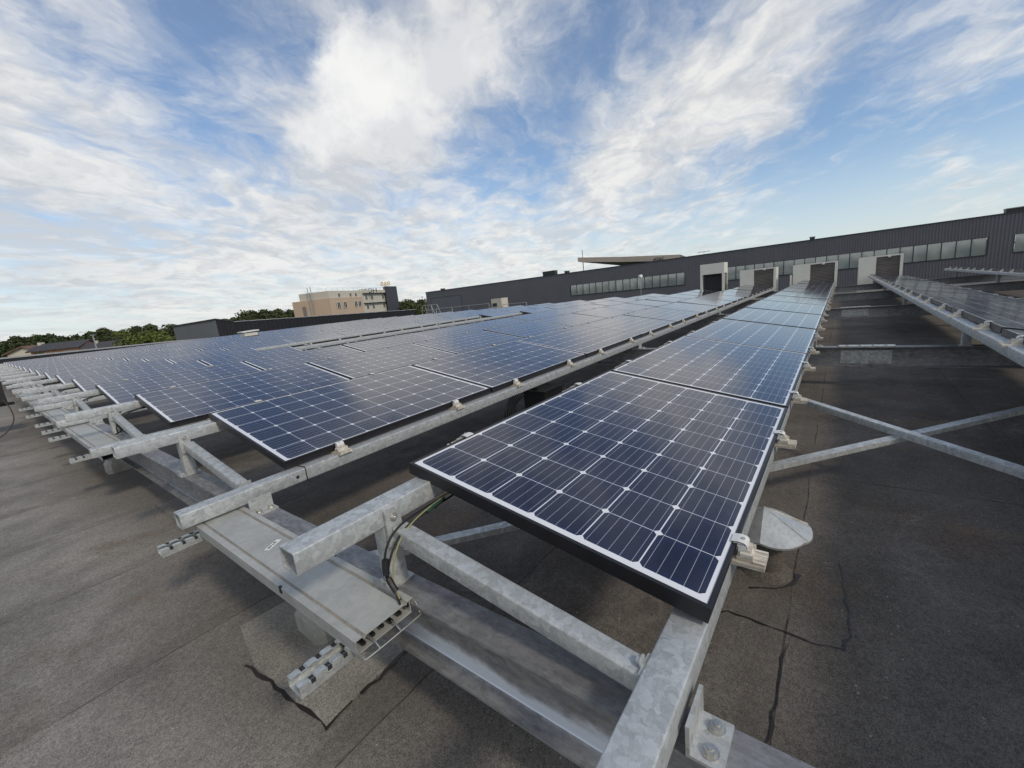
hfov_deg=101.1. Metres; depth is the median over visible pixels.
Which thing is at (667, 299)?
solar panel
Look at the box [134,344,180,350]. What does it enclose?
solar panel
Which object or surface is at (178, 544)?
slotted channel
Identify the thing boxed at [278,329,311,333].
solar panel
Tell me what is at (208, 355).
solar panel
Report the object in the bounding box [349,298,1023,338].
steel beam
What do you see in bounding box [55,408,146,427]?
mounting rail
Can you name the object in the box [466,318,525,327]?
solar panel
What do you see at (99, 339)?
leafy tree
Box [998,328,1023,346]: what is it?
solar panel
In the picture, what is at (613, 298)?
solar panel
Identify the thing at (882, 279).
solar panel
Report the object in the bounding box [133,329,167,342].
leafy tree
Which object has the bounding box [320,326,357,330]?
solar panel
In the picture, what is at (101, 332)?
leafy tree
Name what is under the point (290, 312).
leafy tree
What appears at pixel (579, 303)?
solar panel
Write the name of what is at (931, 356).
steel beam
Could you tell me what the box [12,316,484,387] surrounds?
mounting rail
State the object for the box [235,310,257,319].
leafy tree
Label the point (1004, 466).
cross brace
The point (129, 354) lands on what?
solar panel
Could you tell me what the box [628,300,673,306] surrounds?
solar panel
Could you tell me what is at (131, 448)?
mounting rail
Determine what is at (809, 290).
solar panel
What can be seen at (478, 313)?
solar panel
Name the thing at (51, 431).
slotted channel
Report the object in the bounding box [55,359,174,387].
solar panel
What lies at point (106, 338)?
leafy tree
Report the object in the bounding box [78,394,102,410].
cable loom
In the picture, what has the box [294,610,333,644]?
pedestal
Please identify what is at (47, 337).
leafy tree
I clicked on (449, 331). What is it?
solar panel
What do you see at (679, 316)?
solar panel
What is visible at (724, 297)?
solar panel
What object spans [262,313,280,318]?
leafy tree
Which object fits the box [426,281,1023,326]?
steel beam
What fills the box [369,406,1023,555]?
cross brace
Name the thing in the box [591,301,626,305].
solar panel
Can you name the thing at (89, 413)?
mounting rail
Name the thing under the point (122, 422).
support frame
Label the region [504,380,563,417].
junction box
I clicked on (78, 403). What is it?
support frame
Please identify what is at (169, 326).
leafy tree
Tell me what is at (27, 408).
slotted channel
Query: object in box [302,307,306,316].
stair door
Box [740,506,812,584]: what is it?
roof vent
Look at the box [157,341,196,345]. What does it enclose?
solar panel
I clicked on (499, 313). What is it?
solar panel
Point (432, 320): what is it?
solar panel
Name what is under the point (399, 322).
solar panel
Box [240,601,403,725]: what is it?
felt patch
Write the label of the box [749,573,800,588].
tar bead
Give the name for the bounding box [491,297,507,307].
roof cabinet
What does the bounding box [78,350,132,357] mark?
solar panel
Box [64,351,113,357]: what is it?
solar panel
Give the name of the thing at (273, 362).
solar panel
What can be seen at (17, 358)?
parapet
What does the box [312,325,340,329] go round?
solar panel
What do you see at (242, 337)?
solar panel
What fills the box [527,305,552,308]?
solar panel
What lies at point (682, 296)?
solar panel
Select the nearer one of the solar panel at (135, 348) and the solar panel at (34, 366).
the solar panel at (34, 366)
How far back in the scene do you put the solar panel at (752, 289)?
15.81 m
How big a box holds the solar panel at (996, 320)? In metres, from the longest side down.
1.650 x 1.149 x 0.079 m
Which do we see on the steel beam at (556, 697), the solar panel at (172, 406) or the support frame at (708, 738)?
the support frame at (708, 738)
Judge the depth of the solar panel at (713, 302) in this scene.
10.67 m
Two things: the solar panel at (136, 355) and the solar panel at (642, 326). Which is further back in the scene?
the solar panel at (136, 355)
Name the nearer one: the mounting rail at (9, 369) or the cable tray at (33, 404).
the cable tray at (33, 404)
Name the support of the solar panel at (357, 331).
on the mounting rail at (16, 392)
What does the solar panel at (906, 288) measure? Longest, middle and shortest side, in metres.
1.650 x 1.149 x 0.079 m
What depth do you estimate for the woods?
185.13 m
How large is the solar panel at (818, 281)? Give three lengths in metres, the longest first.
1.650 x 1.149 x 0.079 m
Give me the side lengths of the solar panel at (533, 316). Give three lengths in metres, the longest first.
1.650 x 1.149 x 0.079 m
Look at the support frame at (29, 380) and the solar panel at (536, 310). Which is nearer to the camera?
the support frame at (29, 380)
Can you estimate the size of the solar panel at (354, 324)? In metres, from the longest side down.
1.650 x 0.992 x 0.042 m
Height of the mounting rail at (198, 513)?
0.066 m
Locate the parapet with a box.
[0,338,203,363]
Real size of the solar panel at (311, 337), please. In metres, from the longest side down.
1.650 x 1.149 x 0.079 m
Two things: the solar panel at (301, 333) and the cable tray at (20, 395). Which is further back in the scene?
the solar panel at (301, 333)
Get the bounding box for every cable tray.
[12,388,41,404]
[28,401,62,415]
[43,409,88,432]
[65,423,121,460]
[196,506,422,660]
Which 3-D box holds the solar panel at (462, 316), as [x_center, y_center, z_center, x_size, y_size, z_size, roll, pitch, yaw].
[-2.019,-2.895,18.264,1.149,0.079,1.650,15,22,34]
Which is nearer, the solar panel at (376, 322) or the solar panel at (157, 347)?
the solar panel at (157, 347)
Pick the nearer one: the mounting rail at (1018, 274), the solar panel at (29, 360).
the mounting rail at (1018, 274)
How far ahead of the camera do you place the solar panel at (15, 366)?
15.70 m
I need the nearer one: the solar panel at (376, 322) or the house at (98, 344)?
the solar panel at (376, 322)
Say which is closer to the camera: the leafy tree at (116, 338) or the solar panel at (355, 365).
the solar panel at (355, 365)
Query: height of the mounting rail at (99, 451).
0.066 m
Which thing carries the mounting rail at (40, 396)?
on the steel beam at (931, 356)
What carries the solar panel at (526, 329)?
on the mounting rail at (99, 451)
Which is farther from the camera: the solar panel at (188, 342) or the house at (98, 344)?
the house at (98, 344)
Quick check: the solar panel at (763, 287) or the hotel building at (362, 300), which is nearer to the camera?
the solar panel at (763, 287)
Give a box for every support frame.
[18,375,28,387]
[26,378,35,387]
[36,381,51,397]
[50,386,73,409]
[71,394,103,424]
[107,407,156,453]
[176,432,278,514]
[373,504,734,767]
[621,342,645,348]
[902,298,907,304]
[958,321,978,345]
[995,275,1005,282]
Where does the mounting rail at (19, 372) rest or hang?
on the support frame
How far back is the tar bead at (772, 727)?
1.23 m
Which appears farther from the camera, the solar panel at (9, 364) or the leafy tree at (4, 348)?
the leafy tree at (4, 348)
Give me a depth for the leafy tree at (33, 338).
199.21 m
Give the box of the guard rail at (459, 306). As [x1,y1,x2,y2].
[436,303,489,312]
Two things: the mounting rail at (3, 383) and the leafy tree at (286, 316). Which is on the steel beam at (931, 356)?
the mounting rail at (3, 383)
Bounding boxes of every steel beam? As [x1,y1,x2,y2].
[4,381,814,767]
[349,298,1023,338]
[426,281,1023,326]
[485,274,1023,317]
[573,344,1023,368]
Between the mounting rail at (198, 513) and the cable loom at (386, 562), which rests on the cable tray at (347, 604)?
the cable loom at (386, 562)
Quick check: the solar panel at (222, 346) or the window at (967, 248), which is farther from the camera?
the window at (967, 248)
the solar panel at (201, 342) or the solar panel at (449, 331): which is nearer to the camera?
the solar panel at (449, 331)
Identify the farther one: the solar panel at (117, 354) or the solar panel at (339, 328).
the solar panel at (339, 328)
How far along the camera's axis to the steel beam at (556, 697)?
1.10 m
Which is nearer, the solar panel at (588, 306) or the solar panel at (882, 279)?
the solar panel at (882, 279)
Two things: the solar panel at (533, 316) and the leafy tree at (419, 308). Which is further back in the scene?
the leafy tree at (419, 308)
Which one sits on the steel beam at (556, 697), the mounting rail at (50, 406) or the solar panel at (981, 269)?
the mounting rail at (50, 406)
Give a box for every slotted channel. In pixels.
[19,407,33,410]
[26,413,42,418]
[35,422,53,427]
[41,428,62,434]
[48,434,70,441]
[69,454,91,463]
[157,530,205,557]
[287,607,402,699]
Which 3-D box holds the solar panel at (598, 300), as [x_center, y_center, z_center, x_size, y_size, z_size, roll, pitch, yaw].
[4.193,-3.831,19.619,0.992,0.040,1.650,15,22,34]
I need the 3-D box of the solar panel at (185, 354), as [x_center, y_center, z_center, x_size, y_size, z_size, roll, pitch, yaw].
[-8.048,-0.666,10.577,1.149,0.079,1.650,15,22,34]
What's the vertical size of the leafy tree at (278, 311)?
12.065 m
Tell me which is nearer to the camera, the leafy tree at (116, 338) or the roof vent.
the roof vent
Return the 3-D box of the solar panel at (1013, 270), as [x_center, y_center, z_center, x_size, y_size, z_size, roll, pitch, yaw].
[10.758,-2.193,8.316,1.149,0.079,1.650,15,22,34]
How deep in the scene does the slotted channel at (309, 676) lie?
1.10 m
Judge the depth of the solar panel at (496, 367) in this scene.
4.18 m
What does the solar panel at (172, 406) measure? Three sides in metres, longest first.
1.650 x 1.149 x 0.081 m
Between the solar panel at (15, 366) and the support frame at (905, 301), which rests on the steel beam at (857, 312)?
the support frame at (905, 301)
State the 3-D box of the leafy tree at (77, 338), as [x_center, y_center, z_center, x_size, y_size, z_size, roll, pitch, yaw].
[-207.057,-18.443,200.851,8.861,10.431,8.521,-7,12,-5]
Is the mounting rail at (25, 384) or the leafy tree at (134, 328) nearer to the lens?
the mounting rail at (25, 384)
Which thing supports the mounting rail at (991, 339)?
attached to the support frame
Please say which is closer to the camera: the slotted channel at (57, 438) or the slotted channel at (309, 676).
the slotted channel at (309, 676)
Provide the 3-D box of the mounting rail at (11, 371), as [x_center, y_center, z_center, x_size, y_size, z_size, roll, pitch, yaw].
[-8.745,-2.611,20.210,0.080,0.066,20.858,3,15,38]
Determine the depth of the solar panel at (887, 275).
14.87 m
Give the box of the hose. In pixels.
[0,399,14,437]
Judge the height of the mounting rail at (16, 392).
0.066 m
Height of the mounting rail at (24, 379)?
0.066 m
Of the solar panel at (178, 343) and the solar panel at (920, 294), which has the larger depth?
the solar panel at (178, 343)
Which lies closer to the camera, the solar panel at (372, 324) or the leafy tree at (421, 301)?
the solar panel at (372, 324)
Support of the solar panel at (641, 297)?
on the mounting rail at (61, 423)
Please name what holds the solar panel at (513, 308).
on the mounting rail at (16, 392)
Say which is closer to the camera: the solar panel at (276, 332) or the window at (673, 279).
the solar panel at (276, 332)
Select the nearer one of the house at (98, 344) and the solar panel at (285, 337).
the solar panel at (285, 337)
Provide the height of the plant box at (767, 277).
1.355 m
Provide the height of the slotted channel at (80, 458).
0.033 m
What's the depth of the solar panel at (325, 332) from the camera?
15.75 m
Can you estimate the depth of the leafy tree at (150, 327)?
193.35 m
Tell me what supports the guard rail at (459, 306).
on the roof at (122, 643)
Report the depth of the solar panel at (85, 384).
6.79 m
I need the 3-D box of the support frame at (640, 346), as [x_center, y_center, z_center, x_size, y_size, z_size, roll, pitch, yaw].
[1.318,-0.626,5.960,1.118,0.262,0.112,3,15,38]
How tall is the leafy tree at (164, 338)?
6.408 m
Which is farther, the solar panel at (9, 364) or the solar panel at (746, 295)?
the solar panel at (9, 364)
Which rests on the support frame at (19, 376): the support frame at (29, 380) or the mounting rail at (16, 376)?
the mounting rail at (16, 376)
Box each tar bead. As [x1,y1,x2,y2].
[244,664,352,730]
[359,650,406,693]
[721,563,851,650]
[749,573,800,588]
[765,644,788,743]
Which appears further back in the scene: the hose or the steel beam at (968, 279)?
the steel beam at (968, 279)
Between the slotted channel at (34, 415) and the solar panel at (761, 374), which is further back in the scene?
the slotted channel at (34, 415)
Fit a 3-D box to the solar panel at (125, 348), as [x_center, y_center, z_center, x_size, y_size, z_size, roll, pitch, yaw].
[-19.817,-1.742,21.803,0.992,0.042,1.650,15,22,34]
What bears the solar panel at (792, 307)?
on the mounting rail at (647, 728)
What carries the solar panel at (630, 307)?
on the mounting rail at (99, 451)
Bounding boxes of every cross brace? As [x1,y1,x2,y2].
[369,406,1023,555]
[802,397,1023,478]
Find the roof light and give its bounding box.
[237,329,258,336]
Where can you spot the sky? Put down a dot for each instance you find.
(162, 162)
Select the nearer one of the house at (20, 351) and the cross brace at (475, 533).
the cross brace at (475, 533)
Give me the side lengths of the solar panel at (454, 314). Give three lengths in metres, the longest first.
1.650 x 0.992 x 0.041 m
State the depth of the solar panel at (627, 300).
17.12 m
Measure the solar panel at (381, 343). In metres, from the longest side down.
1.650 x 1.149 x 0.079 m
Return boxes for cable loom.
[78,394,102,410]
[115,406,145,434]
[382,493,453,604]
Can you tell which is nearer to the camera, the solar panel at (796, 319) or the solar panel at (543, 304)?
the solar panel at (796, 319)
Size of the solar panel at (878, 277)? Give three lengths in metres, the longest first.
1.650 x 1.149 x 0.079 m
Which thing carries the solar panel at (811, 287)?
on the mounting rail at (647, 728)
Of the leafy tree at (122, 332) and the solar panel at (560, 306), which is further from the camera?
the leafy tree at (122, 332)
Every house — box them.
[2,342,44,356]
[25,339,93,354]
[79,340,122,349]
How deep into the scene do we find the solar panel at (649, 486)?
1.44 m
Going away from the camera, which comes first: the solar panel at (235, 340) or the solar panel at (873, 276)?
the solar panel at (873, 276)
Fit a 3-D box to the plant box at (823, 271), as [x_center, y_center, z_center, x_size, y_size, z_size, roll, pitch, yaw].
[12.454,-4.287,17.322,1.455,1.340,0.930,3,15,38]
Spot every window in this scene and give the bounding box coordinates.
[570,272,684,295]
[728,237,988,280]
[1012,233,1023,252]
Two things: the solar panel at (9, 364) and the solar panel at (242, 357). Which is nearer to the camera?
the solar panel at (242, 357)
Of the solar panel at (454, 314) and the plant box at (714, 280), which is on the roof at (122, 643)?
the plant box at (714, 280)
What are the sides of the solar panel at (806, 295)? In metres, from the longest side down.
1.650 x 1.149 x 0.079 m
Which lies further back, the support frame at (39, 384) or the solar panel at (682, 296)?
the solar panel at (682, 296)
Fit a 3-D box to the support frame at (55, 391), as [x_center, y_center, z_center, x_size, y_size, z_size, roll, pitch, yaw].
[-6.401,0.191,5.957,1.118,0.262,0.112,3,15,38]
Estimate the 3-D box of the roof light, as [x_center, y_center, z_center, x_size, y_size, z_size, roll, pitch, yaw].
[-13.601,-2.288,21.878,0.720,0.990,0.782,3,15,38]
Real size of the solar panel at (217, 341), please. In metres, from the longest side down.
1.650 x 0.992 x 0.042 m
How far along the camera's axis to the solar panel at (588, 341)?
5.50 m
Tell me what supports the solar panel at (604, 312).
on the mounting rail at (99, 451)
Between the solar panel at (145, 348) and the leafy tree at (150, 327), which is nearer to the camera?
the solar panel at (145, 348)
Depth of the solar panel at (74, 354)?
21.89 m
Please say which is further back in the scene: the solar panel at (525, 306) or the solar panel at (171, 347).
the solar panel at (525, 306)
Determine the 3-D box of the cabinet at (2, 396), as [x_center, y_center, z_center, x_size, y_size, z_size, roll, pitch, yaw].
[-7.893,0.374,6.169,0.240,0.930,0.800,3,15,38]
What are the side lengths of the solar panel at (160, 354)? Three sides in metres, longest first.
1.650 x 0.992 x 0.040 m
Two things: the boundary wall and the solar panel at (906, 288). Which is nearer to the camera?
the solar panel at (906, 288)
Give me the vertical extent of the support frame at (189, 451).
0.262 m
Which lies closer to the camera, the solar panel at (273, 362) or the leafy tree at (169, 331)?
the solar panel at (273, 362)
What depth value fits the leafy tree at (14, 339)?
188.96 m
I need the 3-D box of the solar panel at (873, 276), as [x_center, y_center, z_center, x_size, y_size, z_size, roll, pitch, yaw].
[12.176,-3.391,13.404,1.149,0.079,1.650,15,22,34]
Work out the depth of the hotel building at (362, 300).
134.34 m
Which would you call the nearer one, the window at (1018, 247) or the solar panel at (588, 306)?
the solar panel at (588, 306)
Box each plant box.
[700,262,727,290]
[740,267,777,299]
[793,261,837,293]
[857,253,903,291]
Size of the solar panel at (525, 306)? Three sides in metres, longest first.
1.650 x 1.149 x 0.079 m
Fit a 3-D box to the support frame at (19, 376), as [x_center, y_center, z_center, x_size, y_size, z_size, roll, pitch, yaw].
[-11.214,-0.062,9.659,1.118,0.262,0.112,3,15,38]
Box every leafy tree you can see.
[0,341,25,357]
[6,335,29,344]
[20,341,37,345]
[24,334,42,342]
[34,333,56,343]
[52,335,69,341]
[69,335,85,340]
[82,331,96,338]
[89,337,104,341]
[94,327,113,337]
[102,336,115,340]
[107,336,124,340]
[112,329,134,336]
[112,335,150,345]
[128,326,150,333]
[128,330,143,336]
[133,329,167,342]
[140,323,158,331]
[151,334,175,342]
[159,328,173,336]
[165,324,175,338]
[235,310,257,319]
[236,316,258,320]
[251,309,271,319]
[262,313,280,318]
[271,308,286,316]
[272,314,293,318]
[284,309,294,316]
[398,304,412,309]
[400,299,415,305]
[410,303,428,314]
[416,299,426,312]
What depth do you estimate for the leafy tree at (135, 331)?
149.37 m
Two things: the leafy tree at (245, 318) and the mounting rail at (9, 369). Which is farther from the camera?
the leafy tree at (245, 318)
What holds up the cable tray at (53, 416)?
on the steel beam at (556, 697)
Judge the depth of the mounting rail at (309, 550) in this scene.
1.21 m
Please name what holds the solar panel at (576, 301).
on the mounting rail at (40, 396)
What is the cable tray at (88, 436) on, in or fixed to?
on the steel beam at (556, 697)
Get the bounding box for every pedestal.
[103,458,131,473]
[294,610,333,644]
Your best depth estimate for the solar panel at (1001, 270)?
9.71 m
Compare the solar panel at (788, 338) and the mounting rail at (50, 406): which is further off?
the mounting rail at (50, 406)
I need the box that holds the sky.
[0,0,1023,343]
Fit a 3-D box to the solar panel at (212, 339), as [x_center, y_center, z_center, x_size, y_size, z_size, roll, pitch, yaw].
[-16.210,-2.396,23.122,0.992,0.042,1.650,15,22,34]
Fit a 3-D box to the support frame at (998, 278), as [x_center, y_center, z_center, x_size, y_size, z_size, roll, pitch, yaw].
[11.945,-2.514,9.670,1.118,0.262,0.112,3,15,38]
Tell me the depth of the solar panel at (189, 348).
14.46 m
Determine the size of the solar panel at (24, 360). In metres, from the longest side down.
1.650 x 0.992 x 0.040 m
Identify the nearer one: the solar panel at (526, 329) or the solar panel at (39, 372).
the solar panel at (526, 329)
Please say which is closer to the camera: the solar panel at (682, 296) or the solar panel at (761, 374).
the solar panel at (761, 374)
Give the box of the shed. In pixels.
[172,319,236,339]
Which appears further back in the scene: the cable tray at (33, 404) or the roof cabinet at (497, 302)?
the roof cabinet at (497, 302)
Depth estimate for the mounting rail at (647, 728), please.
0.80 m
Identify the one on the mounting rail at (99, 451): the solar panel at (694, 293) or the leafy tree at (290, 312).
the solar panel at (694, 293)
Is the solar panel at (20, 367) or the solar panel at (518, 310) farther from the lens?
the solar panel at (518, 310)
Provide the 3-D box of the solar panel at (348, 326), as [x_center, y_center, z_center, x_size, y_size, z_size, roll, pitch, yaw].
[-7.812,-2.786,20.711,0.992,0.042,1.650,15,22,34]
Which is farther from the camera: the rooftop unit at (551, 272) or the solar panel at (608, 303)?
the rooftop unit at (551, 272)
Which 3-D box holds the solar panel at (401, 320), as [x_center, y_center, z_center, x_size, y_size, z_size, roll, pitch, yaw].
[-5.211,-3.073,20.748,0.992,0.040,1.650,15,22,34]
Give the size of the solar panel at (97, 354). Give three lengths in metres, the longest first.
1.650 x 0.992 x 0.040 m
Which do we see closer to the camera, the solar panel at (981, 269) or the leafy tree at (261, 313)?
the solar panel at (981, 269)
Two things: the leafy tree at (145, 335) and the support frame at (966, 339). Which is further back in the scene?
the leafy tree at (145, 335)
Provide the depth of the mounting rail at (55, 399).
4.95 m
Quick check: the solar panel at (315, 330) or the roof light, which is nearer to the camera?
the solar panel at (315, 330)
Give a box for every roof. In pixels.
[0,279,1023,767]
[578,254,685,265]
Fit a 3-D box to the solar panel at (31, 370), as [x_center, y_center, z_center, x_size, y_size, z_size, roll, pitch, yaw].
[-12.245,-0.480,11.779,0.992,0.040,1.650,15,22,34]
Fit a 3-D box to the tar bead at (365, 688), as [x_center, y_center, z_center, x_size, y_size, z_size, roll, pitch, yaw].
[-0.422,1.008,1.550,0.040,0.001,0.324,1,13,29]
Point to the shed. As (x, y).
(210, 328)
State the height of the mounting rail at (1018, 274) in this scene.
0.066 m
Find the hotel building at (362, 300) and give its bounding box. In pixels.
[292,281,398,316]
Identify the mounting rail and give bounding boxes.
[0,368,18,371]
[0,369,23,373]
[0,370,29,376]
[1,372,36,379]
[2,379,40,384]
[5,375,46,383]
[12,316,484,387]
[12,317,488,394]
[21,312,526,394]
[21,324,464,401]
[34,395,106,411]
[37,389,101,404]
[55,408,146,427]
[63,400,143,422]
[88,419,210,458]
[111,421,224,458]
[173,288,775,529]
[279,477,445,576]
[595,291,831,767]
[868,276,1023,366]
[944,268,1023,276]
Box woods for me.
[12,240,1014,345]
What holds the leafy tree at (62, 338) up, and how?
on the ground
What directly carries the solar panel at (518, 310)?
on the mounting rail at (40, 396)
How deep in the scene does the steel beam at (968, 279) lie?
13.88 m
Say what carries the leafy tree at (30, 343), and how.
on the ground
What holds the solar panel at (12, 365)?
on the rail
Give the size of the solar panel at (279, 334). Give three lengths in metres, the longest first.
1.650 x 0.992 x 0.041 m
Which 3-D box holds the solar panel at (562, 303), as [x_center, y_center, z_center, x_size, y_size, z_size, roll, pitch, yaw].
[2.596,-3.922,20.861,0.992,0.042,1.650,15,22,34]
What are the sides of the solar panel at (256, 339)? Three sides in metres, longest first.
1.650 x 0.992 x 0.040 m
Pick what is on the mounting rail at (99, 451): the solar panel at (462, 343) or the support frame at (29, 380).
the solar panel at (462, 343)
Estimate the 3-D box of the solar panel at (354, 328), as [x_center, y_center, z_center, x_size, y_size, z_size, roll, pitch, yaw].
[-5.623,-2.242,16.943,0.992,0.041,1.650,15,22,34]
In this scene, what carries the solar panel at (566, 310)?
on the mounting rail at (61, 423)
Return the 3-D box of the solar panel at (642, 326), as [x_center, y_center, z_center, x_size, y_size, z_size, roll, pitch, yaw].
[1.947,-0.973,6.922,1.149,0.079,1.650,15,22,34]
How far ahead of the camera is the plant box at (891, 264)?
15.79 m
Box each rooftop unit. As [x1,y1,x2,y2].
[543,270,557,275]
[1003,206,1023,212]
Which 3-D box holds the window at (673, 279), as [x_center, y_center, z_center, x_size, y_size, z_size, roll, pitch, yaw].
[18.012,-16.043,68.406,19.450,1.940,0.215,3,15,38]
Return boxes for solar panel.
[3,357,49,363]
[5,357,57,364]
[8,357,63,365]
[11,357,70,366]
[14,357,77,367]
[18,357,87,368]
[22,357,97,370]
[28,358,110,375]
[35,358,126,379]
[43,359,146,383]
[53,351,97,356]
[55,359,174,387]
[59,351,105,356]
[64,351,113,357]
[71,351,123,357]
[71,360,208,391]
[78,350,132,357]
[87,350,145,358]
[95,361,262,403]
[98,350,160,358]
[106,346,146,351]
[110,349,178,359]
[115,345,156,350]
[123,345,168,350]
[125,349,199,360]
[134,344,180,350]
[134,363,349,426]
[144,348,226,361]
[146,344,197,350]
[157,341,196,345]
[161,343,213,350]
[167,347,259,362]
[169,340,208,345]
[177,342,233,350]
[181,339,222,344]
[196,338,239,344]
[197,337,228,340]
[197,341,258,350]
[199,346,302,365]
[208,365,490,468]
[214,337,259,343]
[222,339,299,350]
[223,334,259,339]
[234,336,281,342]
[240,333,277,338]
[243,345,363,369]
[256,334,309,341]
[260,331,291,334]
[260,332,298,337]
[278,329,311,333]
[282,331,323,336]
[284,332,350,345]
[299,328,333,332]
[307,329,349,335]
[307,343,454,378]
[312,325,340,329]
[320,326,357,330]
[332,324,364,327]
[335,327,393,337]
[341,322,368,325]
[342,333,436,351]
[347,324,384,329]
[357,322,388,326]
[363,320,389,323]
[377,322,429,330]
[384,320,416,324]
[388,318,414,322]
[409,370,796,623]
[412,340,585,391]
[413,317,458,325]
[413,330,522,353]
[414,315,437,318]
[414,324,487,337]
[415,316,441,320]
[442,313,466,316]
[444,313,483,320]
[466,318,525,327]
[471,310,498,314]
[479,311,522,318]
[483,320,571,337]
[495,307,520,310]
[507,308,533,313]
[507,312,558,320]
[514,305,534,307]
[518,325,640,356]
[520,308,554,313]
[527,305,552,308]
[535,303,553,305]
[535,313,606,325]
[543,307,584,314]
[545,304,575,308]
[548,302,570,305]
[567,300,583,302]
[568,302,592,305]
[569,304,604,309]
[574,307,634,317]
[582,315,676,336]
[584,299,609,302]
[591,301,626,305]
[604,297,621,299]
[604,303,655,310]
[610,298,641,302]
[611,336,815,412]
[623,307,701,323]
[628,296,653,299]
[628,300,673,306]
[641,293,664,296]
[645,296,685,301]
[657,302,719,314]
[663,294,698,298]
[676,292,709,295]
[677,297,733,307]
[684,318,822,355]
[687,290,717,293]
[696,294,744,301]
[711,291,754,297]
[719,307,827,330]
[723,289,761,294]
[732,287,768,291]
[741,285,773,289]
[742,300,829,316]
[761,295,831,307]
[773,291,832,300]
[781,288,833,295]
[788,285,834,291]
[793,283,835,288]
[796,281,835,286]
[800,280,835,283]
[868,274,911,276]
[872,275,919,278]
[873,276,927,280]
[877,278,938,282]
[881,280,952,285]
[887,282,971,289]
[894,285,997,294]
[904,290,1023,302]
[920,296,1023,312]
[946,307,1023,332]
[972,268,1010,270]
[986,269,1009,271]
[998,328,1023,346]
[1007,269,1023,273]
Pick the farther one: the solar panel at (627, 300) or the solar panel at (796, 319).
the solar panel at (627, 300)
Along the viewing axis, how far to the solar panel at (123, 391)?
5.48 m
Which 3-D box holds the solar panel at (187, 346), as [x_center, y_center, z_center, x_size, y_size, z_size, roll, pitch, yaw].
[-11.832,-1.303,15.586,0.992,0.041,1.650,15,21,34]
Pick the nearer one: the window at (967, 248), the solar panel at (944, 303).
the solar panel at (944, 303)
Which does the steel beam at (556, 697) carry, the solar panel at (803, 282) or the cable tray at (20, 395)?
the cable tray at (20, 395)
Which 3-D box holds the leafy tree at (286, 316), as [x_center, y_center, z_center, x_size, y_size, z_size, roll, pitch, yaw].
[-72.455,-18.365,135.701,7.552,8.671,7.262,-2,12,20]
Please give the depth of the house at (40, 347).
82.06 m
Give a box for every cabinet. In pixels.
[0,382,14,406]
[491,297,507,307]
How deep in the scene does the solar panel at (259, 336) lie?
19.51 m
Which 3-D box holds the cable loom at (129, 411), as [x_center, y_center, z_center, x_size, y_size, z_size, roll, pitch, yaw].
[-3.358,0.278,4.016,0.030,0.207,0.704,2,14,34]
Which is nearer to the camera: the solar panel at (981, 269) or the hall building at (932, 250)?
the solar panel at (981, 269)
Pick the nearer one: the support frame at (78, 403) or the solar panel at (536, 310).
the support frame at (78, 403)
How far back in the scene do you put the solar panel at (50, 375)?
9.33 m
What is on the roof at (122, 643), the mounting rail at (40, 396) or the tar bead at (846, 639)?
the tar bead at (846, 639)
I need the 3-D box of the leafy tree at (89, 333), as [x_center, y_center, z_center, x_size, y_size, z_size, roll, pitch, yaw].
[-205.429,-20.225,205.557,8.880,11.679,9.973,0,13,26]
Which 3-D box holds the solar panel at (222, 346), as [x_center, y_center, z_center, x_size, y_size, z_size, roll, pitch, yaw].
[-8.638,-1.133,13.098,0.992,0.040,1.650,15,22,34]
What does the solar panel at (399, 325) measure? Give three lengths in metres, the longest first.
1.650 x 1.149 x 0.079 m
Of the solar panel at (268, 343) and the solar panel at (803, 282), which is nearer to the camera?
the solar panel at (268, 343)
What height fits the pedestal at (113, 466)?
0.200 m
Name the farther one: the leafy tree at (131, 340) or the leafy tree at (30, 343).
the leafy tree at (30, 343)
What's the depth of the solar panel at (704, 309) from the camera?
9.43 m
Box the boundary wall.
[234,309,414,333]
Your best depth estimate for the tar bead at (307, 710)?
1.43 m
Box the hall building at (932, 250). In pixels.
[425,210,1023,313]
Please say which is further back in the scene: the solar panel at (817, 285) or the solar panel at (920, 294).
the solar panel at (817, 285)
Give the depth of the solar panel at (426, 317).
22.08 m
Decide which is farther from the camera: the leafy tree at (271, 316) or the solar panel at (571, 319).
the leafy tree at (271, 316)
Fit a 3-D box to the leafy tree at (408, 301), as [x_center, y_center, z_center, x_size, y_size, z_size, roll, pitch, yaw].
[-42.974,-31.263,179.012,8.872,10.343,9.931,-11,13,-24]
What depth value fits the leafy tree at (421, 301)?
171.07 m
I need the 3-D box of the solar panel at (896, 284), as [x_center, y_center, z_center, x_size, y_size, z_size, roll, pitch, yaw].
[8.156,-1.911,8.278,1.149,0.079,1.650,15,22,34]
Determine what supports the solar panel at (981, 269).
on the rail
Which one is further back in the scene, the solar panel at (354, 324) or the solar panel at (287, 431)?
the solar panel at (354, 324)
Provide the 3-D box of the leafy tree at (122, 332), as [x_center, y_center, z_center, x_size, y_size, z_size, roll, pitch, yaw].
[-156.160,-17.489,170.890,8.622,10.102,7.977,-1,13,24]
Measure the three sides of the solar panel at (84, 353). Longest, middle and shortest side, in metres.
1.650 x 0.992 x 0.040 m
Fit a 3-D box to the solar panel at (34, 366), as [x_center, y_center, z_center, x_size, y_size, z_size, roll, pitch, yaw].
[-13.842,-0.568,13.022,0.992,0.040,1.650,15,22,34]
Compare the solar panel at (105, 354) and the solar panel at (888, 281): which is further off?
the solar panel at (105, 354)
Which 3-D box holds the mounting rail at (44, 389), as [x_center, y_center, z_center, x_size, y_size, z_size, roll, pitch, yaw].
[-0.746,-2.180,14.010,0.080,0.066,20.813,3,15,38]
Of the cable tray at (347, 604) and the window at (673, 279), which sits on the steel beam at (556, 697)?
the cable tray at (347, 604)

